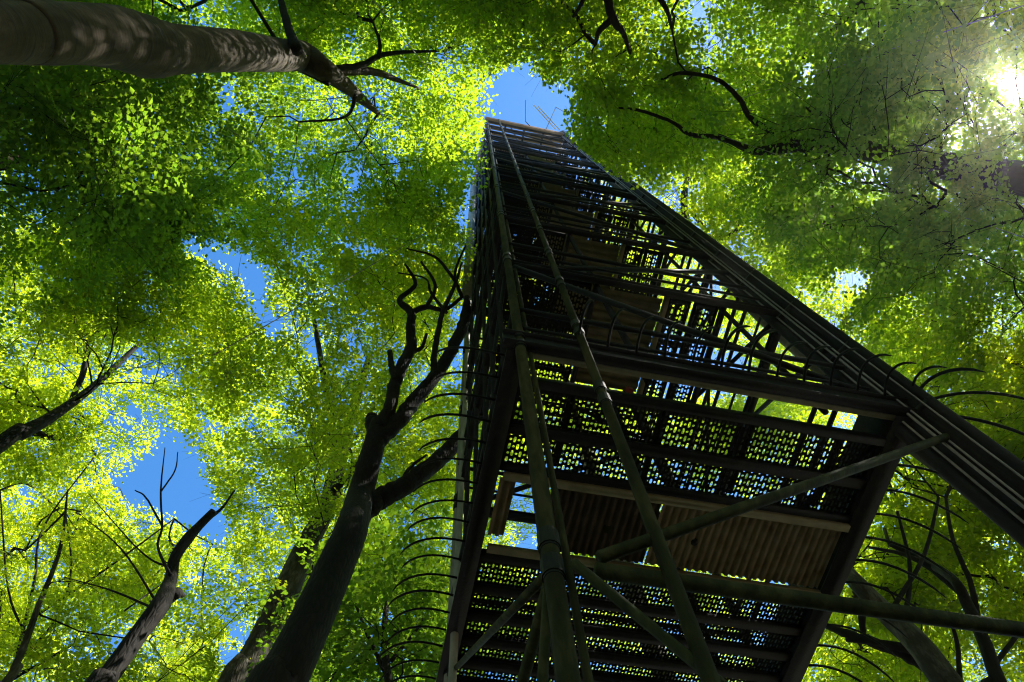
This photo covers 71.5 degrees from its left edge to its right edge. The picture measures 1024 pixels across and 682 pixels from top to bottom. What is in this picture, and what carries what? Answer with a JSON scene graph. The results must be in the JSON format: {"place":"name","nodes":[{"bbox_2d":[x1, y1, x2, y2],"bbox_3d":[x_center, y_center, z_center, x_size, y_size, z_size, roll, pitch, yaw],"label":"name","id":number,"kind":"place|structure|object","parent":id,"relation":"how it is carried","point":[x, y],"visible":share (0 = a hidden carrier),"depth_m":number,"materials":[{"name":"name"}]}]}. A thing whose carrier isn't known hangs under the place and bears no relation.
{"place":"outdoors","nodes":[
{"label":"outdoors","id":0,"kind":"place"},
{"bbox_2d":[0,0,1023,681],"label":"sky","id":1,"kind":"structure","parent":0,"point":[513,89],"materials":[{"name":"blue"}]},
{"bbox_3d":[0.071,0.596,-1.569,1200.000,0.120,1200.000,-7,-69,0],"label":"ground","id":2,"kind":"structure","parent":0,"visible":0},
{"bbox_2d":[0,419,256,681],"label":"young tree","id":3,"kind":"object","parent":2,"relation":"on","point":[85,546],"visible":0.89,"depth_m":19.79,"materials":[{"name":"green plant"}]},
{"bbox_2d":[0,0,286,330],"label":"beech tree","id":4,"kind":"object","parent":2,"relation":"on","point":[76,115],"visible":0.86,"depth_m":13.30,"materials":[{"name":"green plant"}]},
{"bbox_2d":[0,139,295,517],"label":"beech tree","id":5,"kind":"object","parent":2,"relation":"on","point":[87,327],"visible":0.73,"depth_m":18.87,"materials":[{"name":"green plant"}]},
{"bbox_2d":[64,448,234,681],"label":"dead tree","id":6,"kind":"object","parent":2,"relation":"on","point":[129,646],"visible":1,"depth_m":9.71,"materials":[{"name":"grey wood"}]},
{"bbox_2d":[0,0,551,322],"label":"beech tree","id":7,"kind":"object","parent":2,"relation":"on","point":[302,36],"visible":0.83,"depth_m":17.98,"materials":[{"name":"green plant"}]},
{"bbox_2d":[138,182,524,681],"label":"beech tree","id":8,"kind":"object","parent":2,"relation":"on","point":[330,444],"visible":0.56,"depth_m":17.66,"materials":[{"name":"green plant"}]},
{"bbox_2d":[245,180,490,681],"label":"dead tree","id":9,"kind":"object","parent":2,"relation":"on","point":[294,653],"visible":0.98,"depth_m":11.10,"materials":[{"name":"brown wood"}]},
{"bbox_2d":[244,491,550,681],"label":"young tree","id":10,"kind":"object","parent":2,"relation":"on","point":[366,668],"visible":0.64,"depth_m":11.27,"materials":[{"name":"green plant"}]},
{"bbox_2d":[376,0,839,229],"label":"beech tree","id":11,"kind":"object","parent":2,"relation":"on","point":[617,26],"visible":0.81,"depth_m":15.33,"materials":[{"name":"green plant"}]},
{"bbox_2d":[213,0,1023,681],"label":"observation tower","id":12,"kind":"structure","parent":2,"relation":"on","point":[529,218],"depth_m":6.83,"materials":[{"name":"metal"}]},
{"bbox_2d":[428,163,913,681],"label":"beech tree","id":13,"kind":"object","parent":2,"relation":"on","point":[778,409],"visible":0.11,"depth_m":24.94,"materials":[{"name":"green plant"}]},
{"bbox_2d":[601,86,996,524],"bbox_3d":[7.494,-0.338,13.780,9.482,28.650,8.743,-7,-69,0],"label":"beech tree","id":14,"kind":"object","parent":2,"relation":"on","point":[708,213],"visible":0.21,"depth_m":20.91,"materials":[{"name":"green plant"}]},
{"bbox_2d":[618,0,1023,350],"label":"beech tree","id":15,"kind":"object","parent":2,"relation":"on","point":[971,180],"visible":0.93,"depth_m":8.82,"materials":[{"name":"green plant"}]},
{"bbox_2d":[704,0,1023,246],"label":"beech tree","id":16,"kind":"object","parent":2,"relation":"on","point":[966,10],"visible":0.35,"depth_m":14.92,"materials":[{"name":"green plant"}]},
{"bbox_2d":[719,230,1021,428],"bbox_3d":[10.739,2.791,13.122,12.007,24.928,5.766,28,-73,-12],"label":"beech tree","id":17,"kind":"object","parent":2,"relation":"on","point":[828,306],"visible":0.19,"depth_m":20.00,"materials":[{"name":"green plant"}]},
{"bbox_2d":[750,308,1023,681],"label":"beech tree","id":18,"kind":"object","parent":2,"relation":"on","point":[920,651],"visible":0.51,"depth_m":15.26,"materials":[{"name":"green plant"}]},
{"bbox_2d":[802,295,1023,681],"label":"young tree","id":19,"kind":"object","parent":2,"relation":"on","point":[992,658],"visible":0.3,"depth_m":15.93,"materials":[{"name":"green plant"}]},
{"bbox_2d":[820,185,1023,436],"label":"beech tree","id":20,"kind":"object","parent":2,"relation":"on","point":[909,310],"visible":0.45,"depth_m":16.40,"materials":[{"name":"green plant"}]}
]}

